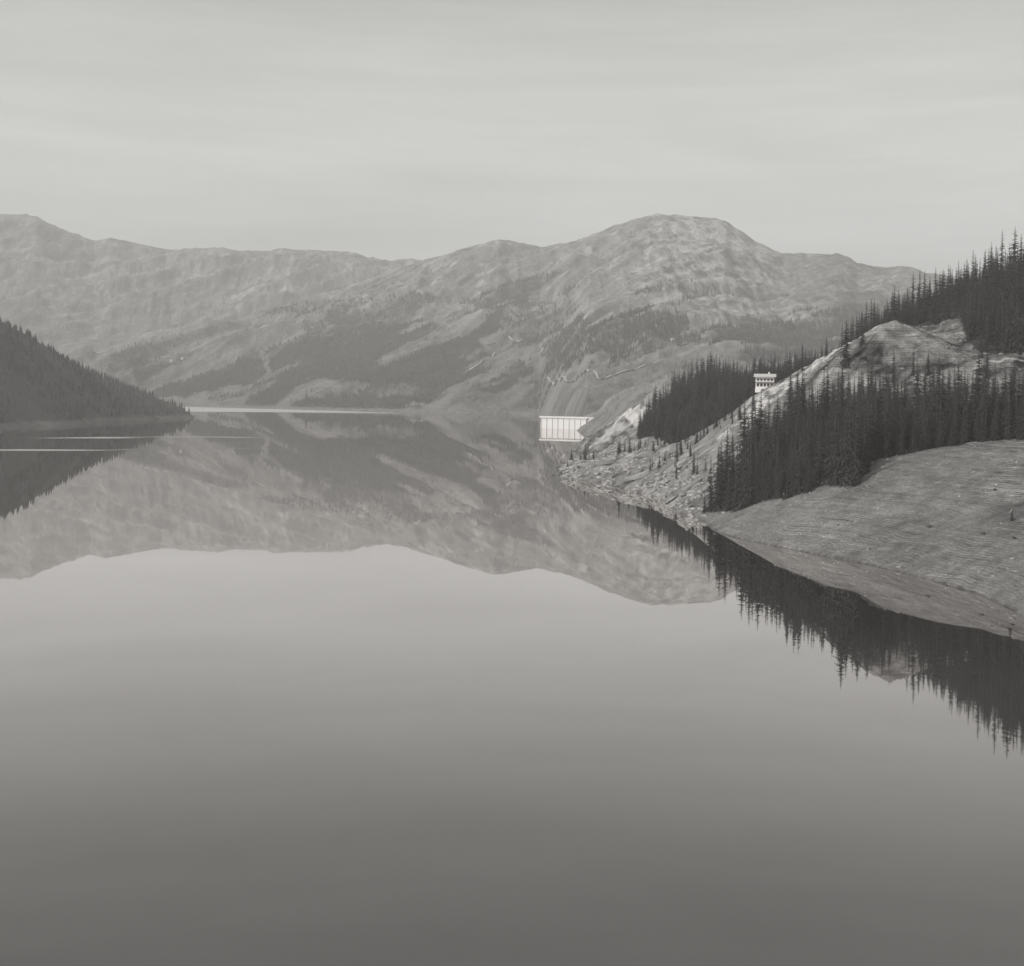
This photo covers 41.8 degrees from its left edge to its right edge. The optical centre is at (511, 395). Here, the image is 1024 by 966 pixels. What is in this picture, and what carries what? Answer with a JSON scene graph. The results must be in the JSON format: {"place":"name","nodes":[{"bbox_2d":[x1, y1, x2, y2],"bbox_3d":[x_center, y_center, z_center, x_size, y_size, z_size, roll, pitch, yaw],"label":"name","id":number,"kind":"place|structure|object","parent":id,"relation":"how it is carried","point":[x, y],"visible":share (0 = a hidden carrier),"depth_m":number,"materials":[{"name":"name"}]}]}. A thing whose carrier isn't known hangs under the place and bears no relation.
{"place":"outdoors","nodes":[
{"label":"outdoors","id":0,"kind":"place"},
{"bbox_2d":[0,321,195,430],"bbox_3d":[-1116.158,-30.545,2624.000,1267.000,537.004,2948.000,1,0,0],"label":"wooded hill","id":1,"kind":"structure","parent":0,"point":[30,412],"depth_m":2335.35,"materials":[{"name":"plant"}]},
{"bbox_2d":[0,318,189,422],"bbox_3d":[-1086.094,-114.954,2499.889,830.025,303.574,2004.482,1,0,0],"label":"hill forest","id":2,"kind":"object","parent":1,"relation":"on","point":[80,413],"visible":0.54,"depth_m":2484.57,"materials":[{"name":"plant"}]},
{"bbox_2d":[0,213,969,416],"bbox_3d":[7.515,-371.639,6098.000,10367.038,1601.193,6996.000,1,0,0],"label":"mountain range","id":3,"kind":"structure","parent":0,"point":[95,304],"depth_m":5881.37,"materials":[{"name":"grey stone"}]},
{"bbox_2d":[106,270,921,407],"bbox_3d":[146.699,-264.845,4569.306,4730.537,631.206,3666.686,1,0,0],"label":"mountain forest","id":4,"kind":"object","parent":3,"relation":"on","point":[425,380],"visible":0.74,"depth_m":4915.97,"materials":[{"name":"plant"}]},
{"bbox_2d":[384,336,688,384],"bbox_3d":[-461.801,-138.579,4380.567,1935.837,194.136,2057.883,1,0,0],"label":"mountain tracks","id":5,"kind":"object","parent":3,"relation":"on","point":[565,379],"visible":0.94,"depth_m":3866.43},
{"bbox_2d":[0,407,1023,965],"bbox_3d":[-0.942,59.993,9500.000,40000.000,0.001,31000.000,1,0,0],"label":"lake","id":6,"kind":"structure","parent":0,"point":[282,687],"depth_m":247.81,"materials":[{"name":"liquid"}]},
{"bbox_2d":[0,0,1023,277],"label":"sky","id":7,"kind":"structure","parent":0,"point":[881,133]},
{"bbox_2d":[552,291,1023,615],"bbox_3d":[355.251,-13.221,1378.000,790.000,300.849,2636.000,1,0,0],"label":"hillside terrain","id":8,"kind":"structure","parent":0,"point":[910,543],"depth_m":580.48,"materials":[{"name":"grey stone"}]},
{"bbox_2d":[539,416,593,428],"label":"dam","id":9,"kind":"structure","parent":8,"relation":"on","point":[557,422],"depth_m":2466.19,"materials":[{"name":"white paint"}]},
{"bbox_2d":[582,442,587,459],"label":"spruce tree","id":10,"kind":"object","parent":8,"relation":"on","point":[585,455],"visible":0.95,"depth_m":1084.59,"materials":[{"name":"black plant"}]},
{"bbox_2d":[559,436,736,519],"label":"shore rocks","id":11,"kind":"object","parent":8,"relation":"on","point":[694,494],"visible":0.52,"depth_m":846.43,"materials":[{"name":"grey stone"}]},
{"bbox_2d":[701,495,708,513],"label":"spruce tree","id":12,"kind":"object","parent":8,"relation":"on","point":[705,506],"visible":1,"depth_m":667.58,"materials":[{"name":"black plant"}]},
{"bbox_2d":[730,392,736,413],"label":"spruce tree","id":13,"kind":"object","parent":8,"relation":"on","point":[734,405],"visible":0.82,"depth_m":904.60,"materials":[{"name":"black plant"}]},
{"bbox_2d":[824,338,829,355],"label":"spruce tree","id":14,"kind":"object","parent":8,"relation":"on","point":[825,352],"visible":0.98,"depth_m":849.85,"materials":[{"name":"black plant"}]},
{"bbox_2d":[837,317,853,368],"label":"spruce tree","id":15,"kind":"object","parent":8,"relation":"on","point":[845,348],"visible":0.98,"depth_m":779.61,"materials":[{"name":"black plant"}]},
{"bbox_2d":[858,323,865,347],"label":"spruce tree","id":16,"kind":"object","parent":8,"relation":"on","point":[862,342],"visible":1,"depth_m":789.66,"materials":[{"name":"black plant"}]},
{"bbox_2d":[721,435,1019,602],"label":"bank stones","id":17,"kind":"object","parent":8,"relation":"on","point":[993,576],"visible":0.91,"depth_m":536.85,"materials":[{"name":"grey stone"}]},
{"bbox_2d":[757,321,1020,414],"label":"outcrop rocks","id":18,"kind":"object","parent":8,"relation":"on","point":[824,361],"visible":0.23,"depth_m":798.70,"materials":[{"name":"grey stone"}]},
{"bbox_2d":[890,352,897,383],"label":"spruce tree","id":19,"kind":"object","parent":8,"relation":"on","point":[892,372],"visible":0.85,"depth_m":737.77,"materials":[{"name":"black plant"}]},
{"bbox_2d":[909,348,916,375],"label":"spruce tree","id":20,"kind":"object","parent":8,"relation":"on","point":[913,367],"visible":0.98,"depth_m":741.76,"materials":[{"name":"black plant"}]},
{"bbox_2d":[836,489,1015,538],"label":"tree stumps","id":21,"kind":"object","parent":8,"relation":"on","point":[930,526],"visible":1,"depth_m":504.08,"materials":[{"name":"grey wood"}]},
{"bbox_2d":[923,351,932,376],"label":"spruce tree","id":22,"kind":"object","parent":8,"relation":"on","point":[928,367],"visible":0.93,"depth_m":734.47,"materials":[{"name":"black plant"}]},
{"bbox_2d":[978,340,985,358],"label":"spruce tree","id":23,"kind":"object","parent":8,"relation":"on","point":[981,351],"visible":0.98,"depth_m":759.71,"materials":[{"name":"black plant"}]},
{"bbox_2d":[983,350,989,378],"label":"spruce tree","id":24,"kind":"object","parent":8,"relation":"on","point":[987,361],"visible":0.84,"depth_m":719.76,"materials":[{"name":"black plant"}]},
{"bbox_2d":[1009,358,1017,390],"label":"spruce tree","id":25,"kind":"object","parent":8,"relation":"on","point":[1014,367],"visible":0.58,"depth_m":699.79,"materials":[{"name":"black plant"}]},
{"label":"foundation","id":26,"kind":"object","parent":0,"visible":0},
{"bbox_2d":[756,377,773,387],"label":"walls","id":27,"kind":"structure","parent":26,"relation":"on","point":[763,378],"depth_m":888.66,"materials":[{"name":"white paint"}]},
{"bbox_2d":[754,374,776,377],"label":"roof","id":28,"kind":"structure","parent":27,"relation":"on","point":[765,375],"depth_m":889.51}
]}

